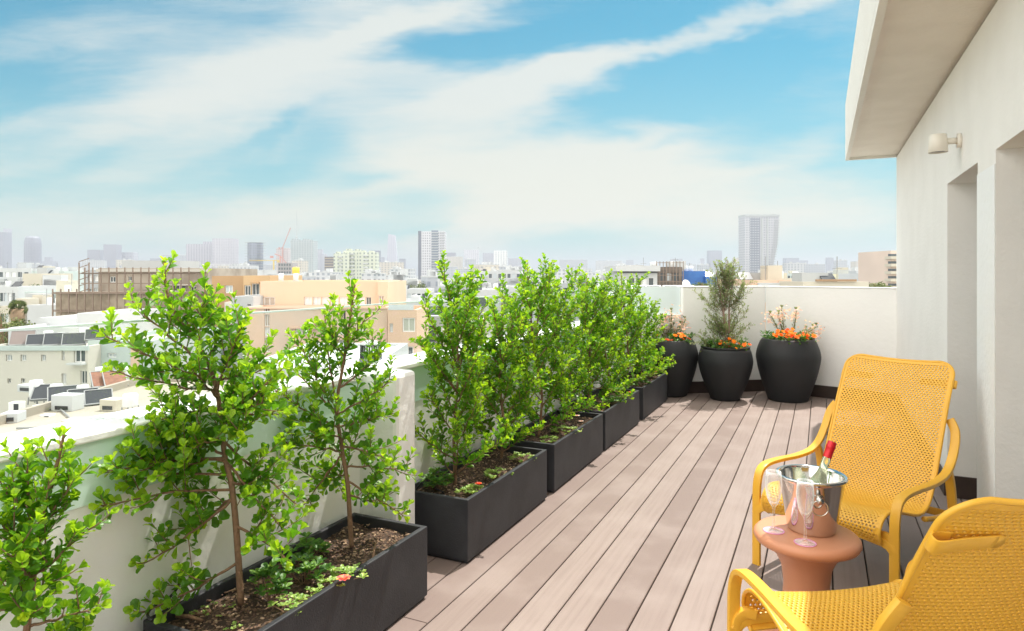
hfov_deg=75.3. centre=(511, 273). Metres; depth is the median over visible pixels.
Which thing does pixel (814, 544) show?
champagne flute
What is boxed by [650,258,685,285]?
city house
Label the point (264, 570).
herb
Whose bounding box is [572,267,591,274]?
city block
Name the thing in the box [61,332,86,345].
solar panel
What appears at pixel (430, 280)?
city block
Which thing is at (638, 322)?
shrub
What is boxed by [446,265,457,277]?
city block
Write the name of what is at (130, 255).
tower
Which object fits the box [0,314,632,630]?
parapet wall
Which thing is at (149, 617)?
irrigation hose
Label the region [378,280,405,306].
peach building
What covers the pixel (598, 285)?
city house
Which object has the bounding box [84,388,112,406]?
solar panel
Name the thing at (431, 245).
tower
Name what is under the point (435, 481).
ground plant
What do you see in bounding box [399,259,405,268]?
tower
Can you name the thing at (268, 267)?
city block
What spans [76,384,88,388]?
water tank
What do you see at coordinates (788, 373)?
round pot
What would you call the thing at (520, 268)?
city block
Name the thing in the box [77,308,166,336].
roof room
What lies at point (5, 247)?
tower
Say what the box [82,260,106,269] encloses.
city block
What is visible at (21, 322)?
tree
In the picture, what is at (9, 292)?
city house
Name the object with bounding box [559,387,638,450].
planter
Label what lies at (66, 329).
roof room
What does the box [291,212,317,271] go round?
tower
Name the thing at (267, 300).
window
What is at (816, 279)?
city house
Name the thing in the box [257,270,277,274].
city block
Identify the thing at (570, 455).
planter
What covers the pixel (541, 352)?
shrub
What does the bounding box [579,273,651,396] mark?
shrub
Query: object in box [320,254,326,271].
tower
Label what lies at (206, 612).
weed
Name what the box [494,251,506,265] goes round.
tower
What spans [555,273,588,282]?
city house
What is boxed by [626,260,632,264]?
tower
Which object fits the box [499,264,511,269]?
city block
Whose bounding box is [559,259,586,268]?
city block
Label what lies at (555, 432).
bark mulch
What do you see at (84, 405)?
roof pipe
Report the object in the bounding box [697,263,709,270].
city block
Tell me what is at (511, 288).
city house
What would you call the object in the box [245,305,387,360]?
peach building
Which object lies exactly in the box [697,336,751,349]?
flower bed
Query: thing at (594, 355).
shrub
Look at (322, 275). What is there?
city block
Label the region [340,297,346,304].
window
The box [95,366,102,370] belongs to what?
water tank
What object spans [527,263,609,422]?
shrub
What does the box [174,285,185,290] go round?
window
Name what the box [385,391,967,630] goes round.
deck
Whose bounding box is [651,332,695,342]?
flower bed
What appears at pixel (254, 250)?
tower
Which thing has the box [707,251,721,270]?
tower
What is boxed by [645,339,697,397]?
round pot
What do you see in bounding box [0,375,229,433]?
house
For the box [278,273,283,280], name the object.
water tank
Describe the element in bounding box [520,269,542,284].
city house
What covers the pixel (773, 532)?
champagne flute
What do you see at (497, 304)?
window
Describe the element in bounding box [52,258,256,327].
scaffolded building
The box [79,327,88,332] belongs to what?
water tank
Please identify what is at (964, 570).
lounge chair
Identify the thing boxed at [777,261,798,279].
city house
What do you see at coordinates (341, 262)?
tower
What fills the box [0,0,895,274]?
sky
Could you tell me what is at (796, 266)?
city block
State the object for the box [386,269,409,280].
city block
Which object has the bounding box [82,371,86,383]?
window
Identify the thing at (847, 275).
city house
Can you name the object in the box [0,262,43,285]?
city house
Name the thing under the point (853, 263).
city block
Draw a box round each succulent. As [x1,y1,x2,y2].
[267,592,307,614]
[304,584,323,597]
[315,562,368,585]
[454,482,482,494]
[484,467,513,477]
[508,452,536,461]
[539,435,557,442]
[550,415,582,434]
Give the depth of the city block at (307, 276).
375.44 m
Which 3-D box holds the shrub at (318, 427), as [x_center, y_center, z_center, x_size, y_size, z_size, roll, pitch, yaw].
[-0.658,0.537,2.644,0.610,1.101,0.418,0,0,-4]
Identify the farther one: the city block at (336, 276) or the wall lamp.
the city block at (336, 276)
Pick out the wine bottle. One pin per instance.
(819, 475)
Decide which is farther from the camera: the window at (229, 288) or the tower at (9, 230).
the tower at (9, 230)
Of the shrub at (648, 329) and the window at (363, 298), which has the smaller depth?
the shrub at (648, 329)
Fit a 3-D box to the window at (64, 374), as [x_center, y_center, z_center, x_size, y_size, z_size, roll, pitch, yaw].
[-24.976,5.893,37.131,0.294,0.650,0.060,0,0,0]
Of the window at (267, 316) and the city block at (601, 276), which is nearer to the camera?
the window at (267, 316)
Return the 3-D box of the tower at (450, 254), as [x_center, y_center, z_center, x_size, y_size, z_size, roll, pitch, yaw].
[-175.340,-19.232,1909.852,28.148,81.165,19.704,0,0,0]
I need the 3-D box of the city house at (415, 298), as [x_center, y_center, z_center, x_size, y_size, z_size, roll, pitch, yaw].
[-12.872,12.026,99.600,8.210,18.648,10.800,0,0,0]
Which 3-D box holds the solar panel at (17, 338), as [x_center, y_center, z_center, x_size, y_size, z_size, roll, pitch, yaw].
[-28.655,3.871,38.869,1.230,1.029,0.975,0,0,-28]
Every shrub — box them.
[0,425,119,630]
[88,250,315,623]
[271,270,422,547]
[408,250,513,484]
[468,283,554,457]
[493,253,586,437]
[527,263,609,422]
[563,269,634,404]
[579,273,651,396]
[603,268,675,385]
[618,293,674,373]
[658,304,690,340]
[760,304,824,341]
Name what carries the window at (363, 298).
in the peach building at (303, 292)
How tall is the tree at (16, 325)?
17.356 m
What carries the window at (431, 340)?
in the city house at (435, 316)
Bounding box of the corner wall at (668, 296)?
[632,286,682,370]
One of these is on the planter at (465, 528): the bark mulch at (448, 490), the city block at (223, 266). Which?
the bark mulch at (448, 490)
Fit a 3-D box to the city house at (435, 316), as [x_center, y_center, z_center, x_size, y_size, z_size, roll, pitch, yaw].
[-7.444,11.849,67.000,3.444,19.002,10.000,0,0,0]
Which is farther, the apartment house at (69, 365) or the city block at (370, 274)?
the city block at (370, 274)
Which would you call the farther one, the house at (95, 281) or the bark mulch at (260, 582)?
the house at (95, 281)
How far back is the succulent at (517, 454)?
3.84 m
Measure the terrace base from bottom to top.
19.950 m
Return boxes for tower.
[0,232,11,267]
[3,228,11,232]
[24,236,41,263]
[42,257,57,267]
[87,250,102,259]
[103,244,121,267]
[122,252,137,260]
[150,258,161,260]
[186,242,211,266]
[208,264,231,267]
[212,238,238,263]
[232,294,262,367]
[244,242,265,269]
[276,248,290,273]
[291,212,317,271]
[318,249,323,271]
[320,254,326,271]
[325,257,333,271]
[334,252,349,276]
[343,249,362,278]
[358,250,378,279]
[387,234,397,261]
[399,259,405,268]
[418,230,445,279]
[446,253,455,256]
[464,247,478,266]
[483,253,493,262]
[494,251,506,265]
[508,258,520,266]
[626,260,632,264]
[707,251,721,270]
[738,214,779,272]
[783,258,798,262]
[825,258,833,272]
[858,251,895,286]
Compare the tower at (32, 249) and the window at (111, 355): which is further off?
the tower at (32, 249)
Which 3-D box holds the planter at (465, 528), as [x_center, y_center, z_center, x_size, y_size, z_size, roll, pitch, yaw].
[-0.170,1.200,3.599,0.380,0.300,0.980,0,0,25]
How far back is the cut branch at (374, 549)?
2.56 m
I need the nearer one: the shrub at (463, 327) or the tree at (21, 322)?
the shrub at (463, 327)
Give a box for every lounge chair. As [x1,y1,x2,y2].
[727,496,1023,630]
[752,354,960,581]
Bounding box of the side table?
[753,515,862,630]
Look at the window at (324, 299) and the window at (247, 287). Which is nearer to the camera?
the window at (324, 299)
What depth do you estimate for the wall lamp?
3.63 m
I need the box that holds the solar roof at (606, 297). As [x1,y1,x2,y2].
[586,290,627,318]
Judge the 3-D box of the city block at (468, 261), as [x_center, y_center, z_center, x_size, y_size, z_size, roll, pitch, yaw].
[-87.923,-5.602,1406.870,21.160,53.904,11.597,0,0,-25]
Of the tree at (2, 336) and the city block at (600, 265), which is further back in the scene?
the city block at (600, 265)
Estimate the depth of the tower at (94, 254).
1900.00 m
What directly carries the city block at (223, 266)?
on the ground
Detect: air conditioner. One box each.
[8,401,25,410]
[40,413,55,416]
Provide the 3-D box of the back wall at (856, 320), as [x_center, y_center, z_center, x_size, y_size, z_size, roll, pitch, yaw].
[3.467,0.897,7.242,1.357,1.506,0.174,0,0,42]
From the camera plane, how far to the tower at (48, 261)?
2907.02 m
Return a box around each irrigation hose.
[146,584,179,621]
[416,482,443,493]
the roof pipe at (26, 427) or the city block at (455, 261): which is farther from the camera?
the city block at (455, 261)
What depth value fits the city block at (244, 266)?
740.70 m
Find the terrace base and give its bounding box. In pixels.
[713,401,902,622]
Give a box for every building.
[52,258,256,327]
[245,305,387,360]
[260,280,396,304]
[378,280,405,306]
[388,304,428,353]
[845,0,1023,499]
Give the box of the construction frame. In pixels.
[278,263,297,273]
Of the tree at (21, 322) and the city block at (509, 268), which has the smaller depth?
the tree at (21, 322)
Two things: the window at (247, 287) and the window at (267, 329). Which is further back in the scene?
the window at (247, 287)
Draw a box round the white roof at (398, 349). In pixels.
[237,343,407,380]
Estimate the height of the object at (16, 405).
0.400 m
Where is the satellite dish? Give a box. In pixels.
[682,280,694,285]
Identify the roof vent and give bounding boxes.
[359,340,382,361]
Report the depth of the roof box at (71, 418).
22.33 m
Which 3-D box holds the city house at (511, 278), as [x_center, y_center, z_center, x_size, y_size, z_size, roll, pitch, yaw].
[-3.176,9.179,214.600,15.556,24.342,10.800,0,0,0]
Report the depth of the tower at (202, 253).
1500.00 m
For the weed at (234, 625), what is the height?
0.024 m
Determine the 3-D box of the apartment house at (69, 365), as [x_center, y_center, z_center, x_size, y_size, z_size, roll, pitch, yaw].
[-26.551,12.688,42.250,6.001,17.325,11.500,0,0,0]
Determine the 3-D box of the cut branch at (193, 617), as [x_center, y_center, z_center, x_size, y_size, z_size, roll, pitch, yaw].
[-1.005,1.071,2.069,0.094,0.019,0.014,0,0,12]
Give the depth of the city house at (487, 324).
52.11 m
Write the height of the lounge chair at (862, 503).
0.929 m
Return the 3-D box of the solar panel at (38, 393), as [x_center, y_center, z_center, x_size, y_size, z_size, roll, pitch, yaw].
[-18.773,4.880,26.775,0.980,0.784,0.722,0,0,-20]
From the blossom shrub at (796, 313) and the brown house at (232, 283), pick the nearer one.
the blossom shrub at (796, 313)
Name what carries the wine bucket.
on the side table
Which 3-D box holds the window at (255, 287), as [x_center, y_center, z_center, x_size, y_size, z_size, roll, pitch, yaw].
[-19.864,1.237,51.531,0.623,0.962,0.060,0,0,0]
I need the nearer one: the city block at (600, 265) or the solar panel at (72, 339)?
the solar panel at (72, 339)
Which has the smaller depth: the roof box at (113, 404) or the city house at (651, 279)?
the roof box at (113, 404)
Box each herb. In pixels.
[247,562,292,601]
[277,553,334,583]
[286,532,331,560]
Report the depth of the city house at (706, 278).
99.06 m
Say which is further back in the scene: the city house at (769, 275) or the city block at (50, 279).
the city block at (50, 279)
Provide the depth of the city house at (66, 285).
91.67 m
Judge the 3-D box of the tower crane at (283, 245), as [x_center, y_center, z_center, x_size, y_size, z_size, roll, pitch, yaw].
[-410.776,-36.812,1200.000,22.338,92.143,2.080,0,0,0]
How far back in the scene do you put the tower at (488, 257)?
1800.00 m
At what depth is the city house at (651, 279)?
88.00 m
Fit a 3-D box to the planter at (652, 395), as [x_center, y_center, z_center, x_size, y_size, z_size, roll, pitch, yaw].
[1.258,1.200,6.662,0.380,0.300,1.060,0,0,25]
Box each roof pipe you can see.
[0,403,99,413]
[16,426,40,428]
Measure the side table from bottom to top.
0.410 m
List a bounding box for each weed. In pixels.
[190,601,235,616]
[223,621,242,630]
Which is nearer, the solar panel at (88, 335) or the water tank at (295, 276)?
the solar panel at (88, 335)
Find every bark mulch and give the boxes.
[181,524,410,630]
[419,452,529,496]
[527,416,585,441]
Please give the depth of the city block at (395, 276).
190.23 m
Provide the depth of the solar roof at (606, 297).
21.72 m
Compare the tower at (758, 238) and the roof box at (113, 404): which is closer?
the roof box at (113, 404)
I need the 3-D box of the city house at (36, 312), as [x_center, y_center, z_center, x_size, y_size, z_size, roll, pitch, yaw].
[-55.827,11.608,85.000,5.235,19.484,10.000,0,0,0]
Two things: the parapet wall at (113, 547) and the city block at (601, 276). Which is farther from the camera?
the city block at (601, 276)
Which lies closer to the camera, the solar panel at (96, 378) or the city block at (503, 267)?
the solar panel at (96, 378)
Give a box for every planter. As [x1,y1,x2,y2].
[143,513,426,630]
[415,443,546,562]
[510,409,602,492]
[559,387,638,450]
[609,370,666,419]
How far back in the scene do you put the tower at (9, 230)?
1960.00 m
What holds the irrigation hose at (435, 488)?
on the planter at (465, 528)
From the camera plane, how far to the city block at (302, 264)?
818.51 m
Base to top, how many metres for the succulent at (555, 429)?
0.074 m
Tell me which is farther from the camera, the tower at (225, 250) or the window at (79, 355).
the tower at (225, 250)
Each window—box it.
[7,355,11,360]
[63,373,65,384]
[75,351,84,361]
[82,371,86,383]
[109,353,115,357]
[110,276,115,281]
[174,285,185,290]
[226,285,232,292]
[245,285,250,294]
[252,284,258,294]
[264,297,274,304]
[265,314,269,325]
[265,327,269,335]
[305,297,311,304]
[313,297,320,304]
[322,297,328,304]
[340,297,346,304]
[357,297,364,304]
[366,297,370,303]
[379,296,383,305]
[403,318,414,331]
[408,346,412,353]
[429,326,435,341]
[478,297,487,305]
[492,297,500,305]
[642,278,646,284]
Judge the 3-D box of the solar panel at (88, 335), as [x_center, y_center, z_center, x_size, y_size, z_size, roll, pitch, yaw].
[-24.229,3.658,38.768,1.230,0.836,0.745,0,0,-28]
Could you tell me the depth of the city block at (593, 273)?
526.54 m
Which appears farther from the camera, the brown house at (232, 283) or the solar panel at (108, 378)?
the brown house at (232, 283)
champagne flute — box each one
[763,469,784,534]
[794,478,816,546]
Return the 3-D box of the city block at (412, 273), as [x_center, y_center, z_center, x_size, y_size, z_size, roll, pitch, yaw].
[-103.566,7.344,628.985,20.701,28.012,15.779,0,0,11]
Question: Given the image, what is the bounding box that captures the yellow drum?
[292,267,299,272]
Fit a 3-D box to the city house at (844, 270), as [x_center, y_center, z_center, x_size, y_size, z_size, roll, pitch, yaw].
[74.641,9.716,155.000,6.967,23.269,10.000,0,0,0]
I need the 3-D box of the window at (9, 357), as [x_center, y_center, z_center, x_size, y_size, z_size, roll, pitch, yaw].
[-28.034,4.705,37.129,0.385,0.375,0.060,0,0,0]
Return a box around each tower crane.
[249,260,279,269]
[278,228,290,262]
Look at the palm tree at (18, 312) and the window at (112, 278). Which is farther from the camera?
the palm tree at (18, 312)
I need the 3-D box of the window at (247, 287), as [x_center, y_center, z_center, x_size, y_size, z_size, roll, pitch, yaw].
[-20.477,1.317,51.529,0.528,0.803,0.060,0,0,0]
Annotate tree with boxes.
[0,299,13,343]
[4,317,35,334]
[4,318,22,343]
[7,299,27,324]
[410,284,426,287]
[692,257,756,347]
[692,282,708,285]
[869,282,890,286]
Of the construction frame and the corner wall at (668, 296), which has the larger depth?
the construction frame
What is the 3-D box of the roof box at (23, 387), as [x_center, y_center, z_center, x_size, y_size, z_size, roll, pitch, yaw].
[-21.212,5.035,29.279,0.879,0.310,0.620,0,0,16]
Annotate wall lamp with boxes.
[928,133,961,153]
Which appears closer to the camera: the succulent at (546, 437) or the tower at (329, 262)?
the succulent at (546, 437)
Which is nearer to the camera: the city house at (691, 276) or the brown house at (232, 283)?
the brown house at (232, 283)
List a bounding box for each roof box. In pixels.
[0,410,25,422]
[17,383,43,391]
[51,392,83,410]
[61,417,86,421]
[100,397,126,411]
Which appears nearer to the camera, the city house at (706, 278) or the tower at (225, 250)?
the city house at (706, 278)
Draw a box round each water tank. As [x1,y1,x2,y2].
[27,379,44,404]
[50,383,63,386]
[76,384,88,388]
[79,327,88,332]
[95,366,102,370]
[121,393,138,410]
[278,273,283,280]
[293,273,297,280]
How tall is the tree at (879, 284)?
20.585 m
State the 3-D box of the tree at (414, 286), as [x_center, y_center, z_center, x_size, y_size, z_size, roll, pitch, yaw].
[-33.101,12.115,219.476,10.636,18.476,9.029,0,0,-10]
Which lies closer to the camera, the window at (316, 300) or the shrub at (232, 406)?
the shrub at (232, 406)
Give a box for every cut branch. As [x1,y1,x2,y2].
[175,614,202,621]
[372,539,376,557]
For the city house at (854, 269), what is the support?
on the ground
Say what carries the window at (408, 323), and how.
in the peach building at (405, 321)
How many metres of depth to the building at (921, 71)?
3.66 m
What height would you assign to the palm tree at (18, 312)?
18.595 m
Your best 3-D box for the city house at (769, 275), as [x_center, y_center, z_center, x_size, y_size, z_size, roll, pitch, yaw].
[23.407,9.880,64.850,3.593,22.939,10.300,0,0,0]
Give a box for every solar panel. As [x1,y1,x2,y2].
[8,330,36,345]
[25,334,43,345]
[29,383,62,403]
[42,332,68,345]
[47,384,77,401]
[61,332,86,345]
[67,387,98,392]
[84,328,108,342]
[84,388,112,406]
[89,371,103,386]
[102,370,128,385]
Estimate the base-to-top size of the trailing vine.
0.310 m
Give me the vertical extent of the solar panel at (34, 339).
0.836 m
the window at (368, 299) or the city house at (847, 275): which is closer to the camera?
the window at (368, 299)
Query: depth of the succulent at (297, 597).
2.13 m
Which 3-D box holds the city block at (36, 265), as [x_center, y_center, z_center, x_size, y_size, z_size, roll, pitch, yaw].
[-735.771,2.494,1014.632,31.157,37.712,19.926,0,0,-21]
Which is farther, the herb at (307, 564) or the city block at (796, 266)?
the city block at (796, 266)
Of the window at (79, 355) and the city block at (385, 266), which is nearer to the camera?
the window at (79, 355)
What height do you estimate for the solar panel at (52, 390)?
1.061 m
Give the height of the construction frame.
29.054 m
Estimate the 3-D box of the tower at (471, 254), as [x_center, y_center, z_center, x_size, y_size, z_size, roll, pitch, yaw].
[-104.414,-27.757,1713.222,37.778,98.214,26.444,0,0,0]
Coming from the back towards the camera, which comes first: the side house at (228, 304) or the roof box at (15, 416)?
the side house at (228, 304)
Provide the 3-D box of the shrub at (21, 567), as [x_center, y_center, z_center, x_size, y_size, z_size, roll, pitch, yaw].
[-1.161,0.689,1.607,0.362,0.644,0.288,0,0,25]
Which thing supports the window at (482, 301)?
in the city house at (486, 292)
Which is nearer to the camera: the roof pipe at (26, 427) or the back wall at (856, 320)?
the back wall at (856, 320)
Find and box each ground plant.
[419,467,454,490]
[587,393,624,404]
[625,378,649,386]
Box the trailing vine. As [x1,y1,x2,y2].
[689,335,709,348]
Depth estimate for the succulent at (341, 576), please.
2.32 m
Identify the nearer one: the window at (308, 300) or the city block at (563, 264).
the window at (308, 300)
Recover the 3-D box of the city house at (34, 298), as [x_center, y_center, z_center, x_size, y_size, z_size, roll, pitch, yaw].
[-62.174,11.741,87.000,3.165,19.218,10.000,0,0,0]
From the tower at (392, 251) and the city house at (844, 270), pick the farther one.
the tower at (392, 251)
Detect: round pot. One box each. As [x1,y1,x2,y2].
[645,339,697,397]
[698,344,752,401]
[756,336,820,402]
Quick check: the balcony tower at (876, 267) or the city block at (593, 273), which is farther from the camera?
the city block at (593, 273)
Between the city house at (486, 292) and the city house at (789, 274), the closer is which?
the city house at (486, 292)
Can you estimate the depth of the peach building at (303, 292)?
46.00 m
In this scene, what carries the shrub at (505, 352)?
on the planter at (465, 528)
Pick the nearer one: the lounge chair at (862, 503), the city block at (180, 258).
the lounge chair at (862, 503)
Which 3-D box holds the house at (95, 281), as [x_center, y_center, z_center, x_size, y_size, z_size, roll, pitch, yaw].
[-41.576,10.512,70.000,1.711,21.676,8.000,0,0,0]
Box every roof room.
[8,324,80,341]
[39,314,76,326]
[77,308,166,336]
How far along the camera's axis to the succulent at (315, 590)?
2.20 m
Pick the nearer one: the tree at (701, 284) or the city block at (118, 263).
the tree at (701, 284)
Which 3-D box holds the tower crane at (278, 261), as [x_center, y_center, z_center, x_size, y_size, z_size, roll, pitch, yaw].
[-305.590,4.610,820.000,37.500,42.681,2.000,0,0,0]
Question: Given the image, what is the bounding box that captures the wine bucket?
[775,464,848,536]
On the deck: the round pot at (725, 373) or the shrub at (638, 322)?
the round pot at (725, 373)
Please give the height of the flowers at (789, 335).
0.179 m
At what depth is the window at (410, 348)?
42.66 m
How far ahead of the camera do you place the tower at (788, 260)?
1900.00 m
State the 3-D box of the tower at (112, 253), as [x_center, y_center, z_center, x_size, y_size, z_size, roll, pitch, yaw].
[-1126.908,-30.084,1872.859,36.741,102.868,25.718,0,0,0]
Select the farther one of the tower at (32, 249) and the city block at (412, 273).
the tower at (32, 249)
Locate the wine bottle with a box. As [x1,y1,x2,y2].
[807,440,836,482]
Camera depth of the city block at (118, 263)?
1223.56 m
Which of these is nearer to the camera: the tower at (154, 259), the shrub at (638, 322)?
the shrub at (638, 322)
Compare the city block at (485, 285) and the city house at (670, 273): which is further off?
the city block at (485, 285)
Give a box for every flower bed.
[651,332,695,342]
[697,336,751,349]
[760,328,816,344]
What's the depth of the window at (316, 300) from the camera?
46.17 m
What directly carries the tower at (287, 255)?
on the ground
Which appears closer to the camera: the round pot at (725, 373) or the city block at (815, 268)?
the round pot at (725, 373)
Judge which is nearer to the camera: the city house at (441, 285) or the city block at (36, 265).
the city house at (441, 285)
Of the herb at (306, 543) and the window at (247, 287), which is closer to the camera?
the herb at (306, 543)
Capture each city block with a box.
[16,263,44,267]
[43,275,67,284]
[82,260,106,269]
[116,259,134,267]
[162,254,185,260]
[218,265,228,268]
[229,263,258,269]
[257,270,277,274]
[263,264,275,269]
[292,258,308,272]
[300,272,315,279]
[309,268,343,279]
[326,274,345,279]
[361,269,385,279]
[379,261,403,274]
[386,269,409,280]
[388,274,402,279]
[389,266,415,277]
[406,279,417,287]
[421,270,437,292]
[446,256,462,268]
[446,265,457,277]
[456,267,471,277]
[465,258,475,267]
[471,279,490,288]
[472,262,498,271]
[497,266,516,270]
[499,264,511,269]
[517,266,537,274]
[540,266,570,276]
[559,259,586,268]
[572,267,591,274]
[580,269,604,274]
[589,272,608,284]
[596,260,621,270]
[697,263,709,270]
[782,262,803,271]
[804,263,824,272]
[834,259,846,267]
[850,261,857,267]
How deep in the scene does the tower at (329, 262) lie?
640.00 m
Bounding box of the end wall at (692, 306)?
[680,286,764,392]
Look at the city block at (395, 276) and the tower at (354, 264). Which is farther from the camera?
the tower at (354, 264)
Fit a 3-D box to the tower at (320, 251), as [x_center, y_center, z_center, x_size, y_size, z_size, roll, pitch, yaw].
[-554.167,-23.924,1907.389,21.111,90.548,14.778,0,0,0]
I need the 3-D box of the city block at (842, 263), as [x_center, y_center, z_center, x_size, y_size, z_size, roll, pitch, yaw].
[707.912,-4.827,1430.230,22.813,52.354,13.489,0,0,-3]
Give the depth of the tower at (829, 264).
1901.50 m
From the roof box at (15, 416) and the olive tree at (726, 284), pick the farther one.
the roof box at (15, 416)
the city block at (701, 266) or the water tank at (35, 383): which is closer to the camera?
the water tank at (35, 383)
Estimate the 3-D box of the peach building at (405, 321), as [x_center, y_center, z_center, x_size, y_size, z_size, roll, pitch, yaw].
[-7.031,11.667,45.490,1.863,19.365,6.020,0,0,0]
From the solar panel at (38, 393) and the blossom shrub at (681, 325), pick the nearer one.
the blossom shrub at (681, 325)
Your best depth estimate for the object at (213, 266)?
1000.00 m
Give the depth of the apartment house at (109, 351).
38.31 m
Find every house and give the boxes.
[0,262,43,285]
[0,272,55,305]
[0,293,51,325]
[0,330,182,412]
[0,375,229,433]
[23,267,72,285]
[25,274,83,302]
[27,289,55,324]
[32,266,83,289]
[86,270,97,291]
[88,327,225,379]
[212,276,242,326]
[225,302,231,372]
[243,275,301,294]
[406,285,433,297]
[406,295,455,307]
[418,299,453,348]
[438,278,476,307]
[443,306,505,346]
[475,274,506,337]
[479,267,524,287]
[506,279,543,333]
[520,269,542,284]
[546,279,578,321]
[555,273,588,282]
[577,280,608,320]
[605,258,659,289]
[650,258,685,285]
[682,263,705,284]
[704,269,716,284]
[718,256,790,334]
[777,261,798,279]
[779,256,868,286]
[787,271,795,277]
[833,267,848,278]
[838,273,857,280]
[849,267,857,272]
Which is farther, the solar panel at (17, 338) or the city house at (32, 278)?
the city house at (32, 278)
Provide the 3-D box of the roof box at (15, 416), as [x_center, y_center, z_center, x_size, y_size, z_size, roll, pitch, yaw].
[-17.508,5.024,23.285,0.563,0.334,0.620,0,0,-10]
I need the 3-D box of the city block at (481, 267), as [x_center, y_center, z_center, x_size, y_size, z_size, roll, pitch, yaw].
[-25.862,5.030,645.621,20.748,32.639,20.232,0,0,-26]
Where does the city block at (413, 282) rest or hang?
on the ground
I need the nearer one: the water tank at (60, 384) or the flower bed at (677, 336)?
the flower bed at (677, 336)
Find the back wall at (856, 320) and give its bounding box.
[765,286,895,405]
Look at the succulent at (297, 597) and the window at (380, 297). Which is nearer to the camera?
the succulent at (297, 597)
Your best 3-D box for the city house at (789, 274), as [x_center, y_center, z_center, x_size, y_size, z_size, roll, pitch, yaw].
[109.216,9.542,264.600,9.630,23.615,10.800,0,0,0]
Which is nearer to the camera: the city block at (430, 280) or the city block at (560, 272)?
the city block at (430, 280)
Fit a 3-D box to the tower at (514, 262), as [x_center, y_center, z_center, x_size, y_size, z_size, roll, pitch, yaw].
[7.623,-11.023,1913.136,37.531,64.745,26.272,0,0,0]
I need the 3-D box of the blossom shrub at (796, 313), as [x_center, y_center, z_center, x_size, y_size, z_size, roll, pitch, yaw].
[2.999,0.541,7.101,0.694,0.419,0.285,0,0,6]
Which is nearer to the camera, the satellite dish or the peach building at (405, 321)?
the satellite dish
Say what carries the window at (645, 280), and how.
in the city house at (651, 279)
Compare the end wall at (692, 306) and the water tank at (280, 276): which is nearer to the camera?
the end wall at (692, 306)
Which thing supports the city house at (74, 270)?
on the ground
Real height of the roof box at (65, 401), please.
0.600 m
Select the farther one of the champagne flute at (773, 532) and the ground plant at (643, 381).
the ground plant at (643, 381)
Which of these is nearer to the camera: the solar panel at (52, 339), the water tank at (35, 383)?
the water tank at (35, 383)
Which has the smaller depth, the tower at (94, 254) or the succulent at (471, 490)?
the succulent at (471, 490)
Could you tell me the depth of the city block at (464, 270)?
986.61 m

